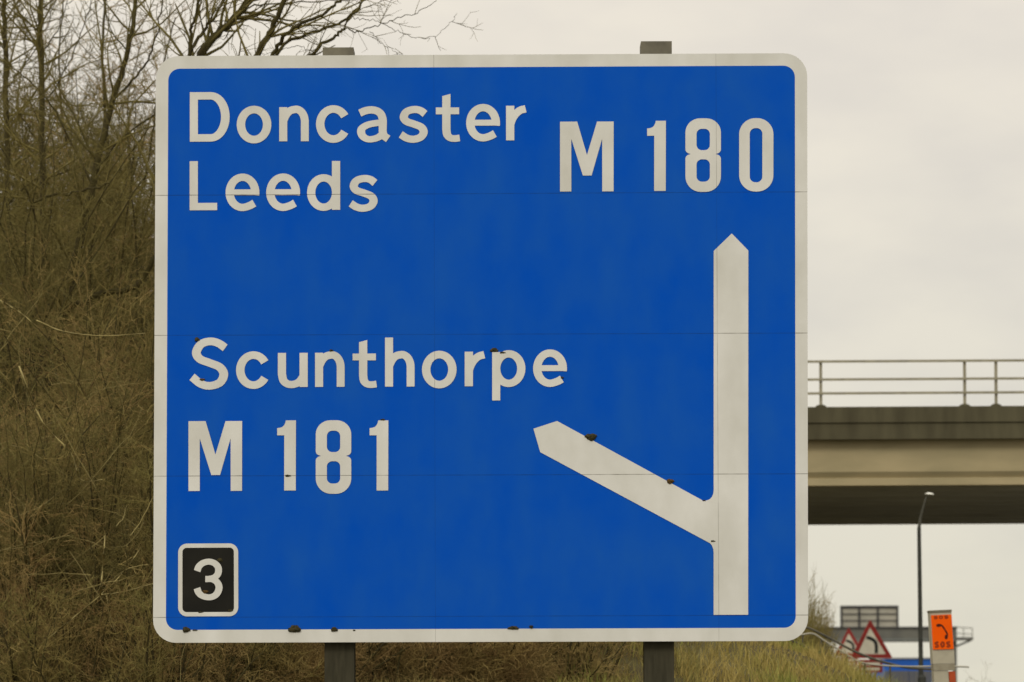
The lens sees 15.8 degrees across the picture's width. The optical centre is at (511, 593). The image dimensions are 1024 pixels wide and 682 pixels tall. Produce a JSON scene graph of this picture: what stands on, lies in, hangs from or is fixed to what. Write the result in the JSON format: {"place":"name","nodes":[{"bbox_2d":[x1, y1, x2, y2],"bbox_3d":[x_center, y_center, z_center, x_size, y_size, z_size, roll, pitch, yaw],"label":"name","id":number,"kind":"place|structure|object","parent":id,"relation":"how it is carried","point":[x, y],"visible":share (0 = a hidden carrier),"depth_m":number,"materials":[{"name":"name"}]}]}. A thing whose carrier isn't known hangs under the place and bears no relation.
{"place":"outdoors","nodes":[
{"label":"outdoors","id":0,"kind":"place"},
{"bbox_2d":[1,450,855,681],"bbox_3d":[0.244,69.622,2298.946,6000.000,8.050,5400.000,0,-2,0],"label":"ground","id":1,"kind":"structure","parent":0,"point":[700,654],"depth_m":42.25,"materials":[{"name":"plant"}]},
{"bbox_2d":[0,491,81,673],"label":"bare shrub","id":2,"kind":"object","parent":1,"relation":"on","point":[10,570],"visible":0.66,"depth_m":38.28,"materials":[{"name":"brown plant"}]},
{"bbox_2d":[0,0,96,432],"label":"bare tree","id":3,"kind":"object","parent":1,"relation":"on","point":[5,43],"visible":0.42,"depth_m":52.36,"materials":[{"name":"brown plant"}]},
{"bbox_2d":[0,579,110,681],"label":"bare shrub","id":4,"kind":"object","parent":1,"relation":"on","point":[9,644],"visible":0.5,"depth_m":37.99,"materials":[{"name":"brown plant"}]},
{"bbox_2d":[0,0,138,440],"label":"bare tree","id":5,"kind":"object","parent":1,"relation":"on","point":[39,8],"visible":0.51,"depth_m":50.04,"materials":[{"name":"brown plant"}]},
{"bbox_2d":[0,0,138,288],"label":"bare shrub","id":6,"kind":"object","parent":1,"relation":"on","point":[51,103],"visible":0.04,"depth_m":62.31,"materials":[{"name":"brown plant"}]},
{"bbox_2d":[0,471,145,653],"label":"bare shrub","id":7,"kind":"object","parent":1,"relation":"on","point":[24,539],"visible":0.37,"depth_m":38.74,"materials":[{"name":"brown plant"}]},
{"bbox_2d":[0,343,146,640],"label":"bare shrub","id":8,"kind":"object","parent":1,"relation":"on","point":[60,533],"visible":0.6,"depth_m":39.25,"materials":[{"name":"brown plant"}]},
{"bbox_2d":[0,574,149,681],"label":"bare shrub","id":9,"kind":"object","parent":1,"relation":"on","point":[64,628],"visible":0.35,"depth_m":38.13,"materials":[{"name":"brown plant"}]},
{"bbox_2d":[0,392,152,586],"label":"bare shrub","id":10,"kind":"object","parent":1,"relation":"on","point":[99,409],"visible":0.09,"depth_m":41.05,"materials":[{"name":"brown plant"}]},
{"bbox_2d":[0,316,153,639],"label":"bare shrub","id":11,"kind":"object","parent":1,"relation":"on","point":[73,468],"visible":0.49,"depth_m":39.56,"materials":[{"name":"brown plant"}]},
{"bbox_2d":[0,361,153,650],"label":"bare shrub","id":12,"kind":"object","parent":1,"relation":"on","point":[48,453],"visible":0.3,"depth_m":39.76,"materials":[{"name":"brown plant"}]},
{"bbox_2d":[0,212,153,492],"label":"bare shrub","id":13,"kind":"object","parent":1,"relation":"on","point":[77,345],"visible":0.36,"depth_m":44.95,"materials":[{"name":"brown plant"}]},
{"bbox_2d":[0,243,153,591],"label":"bare shrub","id":14,"kind":"object","parent":1,"relation":"on","point":[77,391],"visible":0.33,"depth_m":41.25,"materials":[{"name":"brown plant"}]},
{"bbox_2d":[0,379,153,589],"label":"bare shrub","id":15,"kind":"object","parent":1,"relation":"on","point":[114,485],"visible":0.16,"depth_m":40.05,"materials":[{"name":"brown plant"}]},
{"bbox_2d":[1,445,152,619],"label":"bare shrub","id":16,"kind":"object","parent":1,"relation":"on","point":[101,525],"visible":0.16,"depth_m":39.51,"materials":[{"name":"brown plant"}]},
{"bbox_2d":[0,229,154,552],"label":"bare shrub","id":17,"kind":"object","parent":1,"relation":"on","point":[151,364],"visible":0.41,"depth_m":41.67,"materials":[{"name":"brown plant"}]},
{"bbox_2d":[0,249,154,491],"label":"bare shrub","id":18,"kind":"object","parent":1,"relation":"on","point":[11,361],"visible":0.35,"depth_m":44.61,"materials":[{"name":"brown plant"}]},
{"bbox_2d":[0,118,154,448],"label":"bare shrub","id":19,"kind":"object","parent":1,"relation":"on","point":[94,236],"visible":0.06,"depth_m":57.56,"materials":[{"name":"brown plant"}]},
{"bbox_2d":[0,230,154,439],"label":"bare shrub","id":20,"kind":"object","parent":1,"relation":"on","point":[83,344],"visible":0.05,"depth_m":51.85,"materials":[{"name":"brown plant"}]},
{"bbox_2d":[0,95,154,444],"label":"bare shrub","id":21,"kind":"object","parent":1,"relation":"on","point":[52,172],"visible":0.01,"depth_m":61.74,"materials":[{"name":"brown plant"}]},
{"bbox_2d":[0,72,154,321],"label":"bare shrub","id":22,"kind":"object","parent":1,"relation":"on","point":[70,146],"depth_m":66.38,"materials":[{"name":"brown plant"}]},
{"bbox_2d":[0,41,155,442],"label":"bare shrub","id":23,"kind":"object","parent":1,"relation":"on","point":[24,261],"visible":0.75,"depth_m":46.21,"materials":[{"name":"brown plant"}]},
{"bbox_2d":[0,69,155,451],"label":"bare shrub","id":24,"kind":"object","parent":1,"relation":"on","point":[85,179],"visible":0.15,"depth_m":55.41,"materials":[{"name":"brown plant"}]},
{"bbox_2d":[0,62,155,464],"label":"bare shrub","id":25,"kind":"object","parent":1,"relation":"on","point":[102,218],"visible":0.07,"depth_m":56.81,"materials":[{"name":"brown plant"}]},
{"bbox_2d":[0,37,155,404],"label":"bare shrub","id":26,"kind":"object","parent":1,"relation":"on","point":[13,145],"visible":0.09,"depth_m":58.95,"materials":[{"name":"brown plant"}]},
{"bbox_2d":[0,98,155,479],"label":"bare shrub","id":27,"kind":"object","parent":1,"relation":"on","point":[85,282],"visible":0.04,"depth_m":54.83,"materials":[{"name":"brown plant"}]},
{"bbox_2d":[0,16,155,345],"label":"bare shrub","id":28,"kind":"object","parent":1,"relation":"on","point":[97,116],"visible":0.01,"depth_m":64.09,"materials":[{"name":"brown plant"}]},
{"bbox_2d":[0,35,155,307],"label":"bare shrub","id":29,"kind":"object","parent":1,"relation":"on","point":[82,147],"visible":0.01,"depth_m":61.52,"materials":[{"name":"brown plant"}]},
{"bbox_2d":[0,88,155,430],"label":"bare shrub","id":30,"kind":"object","parent":1,"relation":"on","point":[87,181],"visible":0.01,"depth_m":61.31,"materials":[{"name":"brown plant"}]},
{"bbox_2d":[3,225,153,461],"bbox_3d":[-6.636,-3.757,57.109,6.451,5.268,6.134,1,-2,-32],"label":"bare shrub","id":31,"kind":"object","parent":1,"relation":"on","point":[108,316],"visible":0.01,"depth_m":56.88,"materials":[{"name":"brown plant"}]},
{"bbox_2d":[6,446,160,679],"bbox_3d":[-4.130,-0.231,39.168,2.649,2.663,2.113,1,-2,-40],"label":"bare shrub","id":32,"kind":"object","parent":1,"relation":"on","point":[83,562],"visible":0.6,"depth_m":38.61,"materials":[{"name":"brown plant"}]},
{"bbox_2d":[0,10,166,443],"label":"bare shrub","id":33,"kind":"object","parent":1,"relation":"on","point":[19,124],"visible":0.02,"depth_m":59.91,"materials":[{"name":"brown plant"}]},
{"bbox_2d":[15,70,154,260],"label":"bare shrub","id":34,"kind":"object","parent":1,"relation":"on","point":[89,125],"depth_m":68.68,"materials":[{"name":"brown plant"}]},
{"bbox_2d":[0,9,183,461],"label":"bare shrub","id":35,"kind":"object","parent":1,"relation":"on","point":[139,219],"visible":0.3,"depth_m":47.76,"materials":[{"name":"brown plant"}]},
{"bbox_2d":[0,294,185,680],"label":"dry bramble","id":36,"kind":"object","parent":1,"relation":"on","point":[100,587],"visible":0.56,"depth_m":37.81,"materials":[{"name":"brown plant"}]},
{"bbox_2d":[11,36,174,364],"bbox_3d":[-8.647,-5.379,64.803,7.043,8.793,8.829,1,-2,-31],"label":"bare shrub","id":37,"kind":"object","parent":1,"relation":"on","point":[125,151],"depth_m":63.71,"materials":[{"name":"brown plant"}]},
{"bbox_2d":[0,434,190,645],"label":"bare shrub","id":38,"kind":"object","parent":1,"relation":"on","point":[148,470],"visible":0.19,"depth_m":39.48,"materials":[{"name":"brown plant"}]},
{"bbox_2d":[0,0,195,440],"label":"bare tree","id":39,"kind":"object","parent":1,"relation":"on","point":[131,33],"visible":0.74,"depth_m":47.22,"materials":[{"name":"brown plant"}]},
{"bbox_2d":[0,550,203,681],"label":"bare shrub","id":40,"kind":"object","parent":1,"relation":"on","point":[39,675],"visible":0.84,"depth_m":37.43,"materials":[{"name":"brown plant"}]},
{"bbox_2d":[0,578,204,681],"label":"bare shrub","id":41,"kind":"object","parent":1,"relation":"on","point":[93,668],"visible":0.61,"depth_m":37.70,"materials":[{"name":"brown plant"}]},
{"bbox_2d":[0,549,213,681],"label":"bare shrub","id":42,"kind":"object","parent":1,"relation":"on","point":[153,670],"visible":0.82,"depth_m":37.39,"materials":[{"name":"brown plant"}]},
{"bbox_2d":[60,267,154,482],"bbox_3d":[-4.266,-2.714,47.893,2.684,3.472,3.649,1,-2,-32],"label":"bare shrub","id":43,"kind":"object","parent":1,"relation":"on","point":[140,382],"visible":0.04,"depth_m":47.64,"materials":[{"name":"brown plant"}]},
{"bbox_2d":[62,132,154,470],"bbox_3d":[-6.468,-4.408,63.078,8.299,6.834,4.638,0,-2,7],"label":"bare shrub","id":44,"kind":"object","parent":1,"relation":"on","point":[131,261],"depth_m":62.23,"materials":[{"name":"brown plant"}]},
{"bbox_2d":[6,0,228,395],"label":"bare tree","id":45,"kind":"object","parent":1,"relation":"on","point":[118,70],"visible":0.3,"depth_m":58.42,"materials":[{"name":"brown plant"}]},
{"bbox_2d":[89,187,154,472],"bbox_3d":[-5.133,-4.193,60.175,3.928,6.112,7.030,0,-2,2],"label":"bare shrub","id":46,"kind":"object","parent":1,"relation":"on","point":[144,310],"visible":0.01,"depth_m":59.73,"materials":[{"name":"brown plant"}]},
{"bbox_2d":[0,1,245,281],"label":"bare shrub","id":47,"kind":"object","parent":1,"relation":"on","point":[74,99],"depth_m":70.64,"materials":[{"name":"brown plant"}]},
{"bbox_2d":[52,537,217,681],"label":"bare shrub","id":48,"kind":"object","parent":1,"relation":"on","point":[128,621],"visible":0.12,"depth_m":38.30,"materials":[{"name":"brown plant"}]},
{"bbox_2d":[40,499,261,676],"bbox_3d":[-4.045,0.021,39.281,3.249,2.086,3.195,-1,-2,19],"label":"bare shrub","id":49,"kind":"object","parent":1,"relation":"on","point":[98,586],"visible":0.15,"depth_m":38.87,"materials":[{"name":"brown plant"}]},
{"bbox_2d":[111,546,220,650],"bbox_3d":[-3.298,0.026,39.811,2.224,1.835,2.115,0,-2,-4],"label":"bare shrub","id":50,"kind":"object","parent":1,"relation":"on","point":[152,586],"visible":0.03,"depth_m":39.01,"materials":[{"name":"brown plant"}]},
{"bbox_2d":[68,601,277,681],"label":"bare shrub","id":51,"kind":"object","parent":1,"relation":"on","point":[184,662],"visible":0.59,"depth_m":37.84,"materials":[{"name":"brown plant"}]},
{"bbox_2d":[101,585,323,681],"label":"bare shrub","id":52,"kind":"object","parent":1,"relation":"on","point":[255,651],"visible":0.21,"depth_m":38.71,"materials":[{"name":"brown plant"}]},
{"bbox_2d":[108,600,316,681],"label":"bare shrub","id":53,"kind":"object","parent":1,"relation":"on","point":[232,650],"visible":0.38,"depth_m":38.40,"materials":[{"name":"brown plant"}]},
{"bbox_2d":[84,0,481,511],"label":"bare tree","id":54,"kind":"object","parent":1,"relation":"on","point":[212,38],"visible":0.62,"depth_m":44.36,"materials":[{"name":"brown plant"}]},
{"bbox_2d":[208,642,395,681],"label":"bare shrub","id":55,"kind":"object","parent":1,"relation":"on","point":[282,652],"visible":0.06,"depth_m":39.34,"materials":[{"name":"brown plant"}]},
{"bbox_2d":[237,642,378,681],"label":"bare shrub","id":56,"kind":"object","parent":1,"relation":"on","point":[314,659],"visible":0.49,"depth_m":38.89,"materials":[{"name":"brown plant"}]},
{"bbox_2d":[247,642,438,681],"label":"bare shrub","id":57,"kind":"object","parent":1,"relation":"on","point":[385,661],"visible":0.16,"depth_m":39.44,"materials":[{"name":"brown plant"}]},
{"bbox_2d":[0,425,711,681],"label":"dead undergrowth","id":58,"kind":"object","parent":1,"relation":"on","point":[399,679],"visible":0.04,"depth_m":40.66,"materials":[{"name":"brown plant"}]},
{"bbox_2d":[356,642,394,651],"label":"bare shrub","id":59,"kind":"object","parent":1,"relation":"on","point":[374,645],"visible":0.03,"depth_m":40.22,"materials":[{"name":"brown plant"}]},
{"bbox_2d":[312,642,489,681],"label":"bare shrub","id":60,"kind":"object","parent":1,"relation":"on","point":[370,651],"visible":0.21,"depth_m":39.64,"materials":[{"name":"brown plant"}]},
{"bbox_2d":[356,642,527,681],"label":"bare shrub","id":61,"kind":"object","parent":1,"relation":"on","point":[452,663],"visible":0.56,"depth_m":39.65,"materials":[{"name":"brown plant"}]},
{"bbox_2d":[153,41,807,681],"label":"direction sign","id":62,"kind":"object","parent":1,"relation":"on","point":[481,347],"visible":1,"depth_m":30.07,"materials":[{"name":"metal"}]},
{"bbox_2d":[448,642,583,681],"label":"bare shrub","id":63,"kind":"object","parent":1,"relation":"on","point":[539,668],"visible":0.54,"depth_m":39.86,"materials":[{"name":"brown plant"}]},
{"bbox_2d":[429,642,622,677],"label":"bare shrub","id":64,"kind":"object","parent":1,"relation":"on","point":[510,645],"visible":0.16,"depth_m":39.95,"materials":[{"name":"brown plant"}]},
{"bbox_2d":[516,642,590,673],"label":"bare shrub","id":65,"kind":"object","parent":1,"relation":"on","point":[566,648],"visible":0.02,"depth_m":40.66,"materials":[{"name":"brown plant"}]},
{"bbox_2d":[499,642,642,681],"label":"bare shrub","id":66,"kind":"object","parent":1,"relation":"on","point":[597,670],"visible":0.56,"depth_m":40.23,"materials":[{"name":"brown plant"}]},
{"bbox_2d":[560,642,639,662],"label":"bare shrub","id":67,"kind":"object","parent":1,"relation":"on","point":[607,645],"visible":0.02,"depth_m":41.35,"materials":[{"name":"brown plant"}]},
{"bbox_2d":[548,634,897,681],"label":"rough grass","id":68,"kind":"structure","parent":1,"relation":"on","point":[829,660],"depth_m":42.39,"materials":[{"name":"green plant"}]},
{"bbox_2d":[773,604,825,651],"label":"bare shrub","id":69,"kind":"object","parent":1,"relation":"on","point":[797,639],"visible":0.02,"depth_m":66.00,"materials":[{"name":"brown plant"}]},
{"bbox_2d":[789,590,830,654],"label":"bare shrub","id":70,"kind":"object","parent":1,"relation":"on","point":[814,623],"visible":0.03,"depth_m":68.82,"materials":[{"name":"brown plant"}]},
{"bbox_2d":[796,561,845,658],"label":"bare shrub","id":71,"kind":"object","parent":1,"relation":"on","point":[814,604],"visible":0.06,"depth_m":71.97,"materials":[{"name":"brown plant"}]},
{"bbox_2d":[800,581,842,660],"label":"bare shrub","id":72,"kind":"object","parent":1,"relation":"on","point":[823,631],"visible":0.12,"depth_m":69.98,"materials":[{"name":"brown plant"}]},
{"bbox_2d":[837,628,857,665],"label":"warning sign","id":73,"kind":"object","parent":1,"relation":"on","point":[851,642],"visible":0.58,"depth_m":157.00,"materials":[{"name":"white metal"}]},
{"bbox_2d":[851,620,891,674],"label":"warning sign","id":74,"kind":"object","parent":1,"relation":"on","point":[871,643],"visible":0.84,"depth_m":114.00,"materials":[{"name":"white metal"}]},
{"bbox_2d":[790,626,968,681],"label":"handrail","id":75,"kind":"object","parent":1,"relation":"on","point":[889,665],"visible":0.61,"depth_m":57.01,"materials":[{"name":"grey metal"}]},
{"bbox_2d":[812,605,972,681],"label":"sign gantry","id":76,"kind":"object","parent":1,"relation":"on","point":[883,619],"visible":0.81,"depth_m":314.74,"materials":[{"name":"grey metal"}]},
{"bbox_2d":[808,359,1023,524],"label":"road bridge","id":77,"kind":"structure","parent":1,"relation":"on","point":[963,463],"depth_m":82.48,"materials":[{"name":"concrete"}]},
{"bbox_2d":[917,492,933,681],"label":"street lamp","id":78,"kind":"object","parent":1,"relation":"on","point":[921,677],"visible":1,"depth_m":77.00,"materials":[{"name":"metal"}]},
{"bbox_2d":[927,609,955,681],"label":"emergency phone","id":79,"kind":"object","parent":1,"relation":"on","point":[942,658],"visible":1,"depth_m":48.99,"materials":[{"name":"orange plastic"}]},
{"bbox_2d":[0,0,1023,681],"label":"sky","id":80,"kind":"structure","parent":0,"point":[915,108],"materials":[{"name":"white"}]},
{"label":"road","id":81,"kind":"structure","parent":0,"visible":0},
{"bbox_2d":[862,657,931,681],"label":"lorry","id":82,"kind":"object","parent":81,"relation":"on","point":[905,675],"visible":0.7,"depth_m":197.99,"materials":[{"name":"blue"}]},
{"bbox_2d":[885,671,908,681],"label":"rear door","id":83,"kind":"structure","parent":82,"relation":"in","point":[902,676],"depth_m":197.96,"materials":[{"name":"metal"}]},
{"bbox_2d":[909,671,931,681],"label":"rear door","id":84,"kind":"structure","parent":82,"relation":"in","point":[913,675],"depth_m":197.96,"materials":[{"name":"metal"}]}
]}

